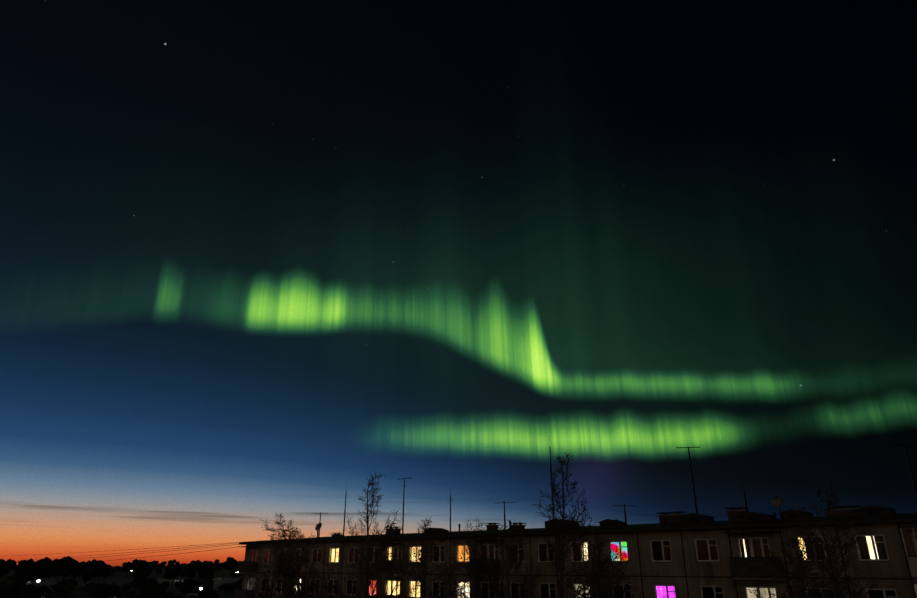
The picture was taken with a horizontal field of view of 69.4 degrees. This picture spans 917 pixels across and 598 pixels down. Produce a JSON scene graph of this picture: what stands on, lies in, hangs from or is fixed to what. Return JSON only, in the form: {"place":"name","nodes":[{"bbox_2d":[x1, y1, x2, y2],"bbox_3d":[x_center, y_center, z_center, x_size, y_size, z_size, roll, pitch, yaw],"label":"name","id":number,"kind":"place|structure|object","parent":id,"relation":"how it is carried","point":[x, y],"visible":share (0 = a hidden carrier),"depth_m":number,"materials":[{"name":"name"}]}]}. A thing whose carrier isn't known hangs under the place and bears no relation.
{"place":"outdoors","nodes":[
{"label":"outdoors","id":0,"kind":"place"},
{"bbox_2d":[0,577,25,586],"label":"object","id":1,"kind":"structure","parent":0,"point":[17,580],"depth_m":326.42,"materials":[{"name":"black"}]},
{"bbox_2d":[66,587,100,597],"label":"tree","id":2,"kind":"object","parent":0,"point":[85,592],"depth_m":183.24,"materials":[{"name":"black"}]},
{"bbox_2d":[0,566,242,597],"bbox_3d":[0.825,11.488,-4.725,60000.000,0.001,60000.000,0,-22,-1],"label":"ground","id":3,"kind":"structure","parent":0,"point":[119,579],"depth_m":614.74,"materials":[{"name":"soil"}]},
{"bbox_2d":[0,556,241,597],"bbox_3d":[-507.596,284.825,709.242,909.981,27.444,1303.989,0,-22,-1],"label":"woods","id":4,"kind":"object","parent":3,"relation":"on","point":[141,571],"visible":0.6,"depth_m":361.46,"materials":[{"name":"black plant"}]},
{"bbox_2d":[226,533,300,597],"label":"tree","id":5,"kind":"object","parent":3,"relation":"on","point":[264,590],"visible":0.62,"depth_m":53.91,"materials":[{"name":"brown plant"}]},
{"bbox_2d":[260,512,338,597],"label":"tree","id":6,"kind":"object","parent":3,"relation":"on","point":[291,581],"visible":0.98,"depth_m":51.62,"materials":[{"name":"brown plant"}]},
{"bbox_2d":[276,524,325,597],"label":"tree","id":7,"kind":"object","parent":3,"relation":"on","point":[309,588],"visible":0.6,"depth_m":54.76,"materials":[{"name":"brown plant"}]},
{"bbox_2d":[310,473,418,597],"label":"tree","id":8,"kind":"object","parent":3,"relation":"on","point":[368,573],"visible":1,"depth_m":50.93,"materials":[{"name":"brown plant"}]},
{"bbox_2d":[391,517,481,597],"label":"tree","id":9,"kind":"object","parent":3,"relation":"on","point":[423,569],"visible":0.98,"depth_m":44.64,"materials":[{"name":"brown plant"}]},
{"bbox_2d":[439,517,509,597],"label":"tree","id":10,"kind":"object","parent":3,"relation":"on","point":[477,568],"visible":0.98,"depth_m":42.37,"materials":[{"name":"brown plant"}]},
{"bbox_2d":[472,521,544,597],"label":"tree","id":11,"kind":"object","parent":3,"relation":"on","point":[492,588],"visible":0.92,"depth_m":43.38,"materials":[{"name":"brown plant"}]},
{"bbox_2d":[513,452,633,597],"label":"tree","id":12,"kind":"object","parent":3,"relation":"on","point":[561,555],"visible":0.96,"depth_m":40.13,"materials":[{"name":"brown plant"}]},
{"bbox_2d":[233,436,916,597],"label":"apartment block","id":13,"kind":"structure","parent":3,"relation":"on","point":[679,555],"depth_m":42.97,"materials":[{"name":"paint"}]},
{"bbox_2d":[0,538,294,565],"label":"overhead cables","id":14,"kind":"object","parent":13,"relation":"attached to","point":[140,553],"visible":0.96,"depth_m":88.11,"materials":[{"name":"black plastic"}]},
{"bbox_2d":[555,521,635,597],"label":"tree","id":15,"kind":"object","parent":3,"relation":"on","point":[595,579],"visible":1,"depth_m":33.96,"materials":[{"name":"brown plant"}]},
{"bbox_2d":[748,517,859,597],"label":"tree","id":16,"kind":"object","parent":3,"relation":"on","point":[804,576],"visible":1,"depth_m":28.97,"materials":[{"name":"brown plant"}]},
{"bbox_2d":[769,481,880,597],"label":"tree","id":17,"kind":"object","parent":3,"relation":"on","point":[845,565],"visible":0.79,"depth_m":32.49,"materials":[{"name":"brown plant"}]},
{"bbox_2d":[119,593,137,597],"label":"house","id":18,"kind":"structure","parent":0,"point":[126,595],"depth_m":175.78,"materials":[{"name":"black"}]},
{"bbox_2d":[189,577,211,593],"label":"tree","id":19,"kind":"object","parent":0,"point":[207,584],"depth_m":324.93,"materials":[{"name":"black"}]},
{"bbox_2d":[0,0,916,565],"label":"sky","id":20,"kind":"structure","parent":0,"point":[259,259],"materials":[{"name":"blue"}]}
]}

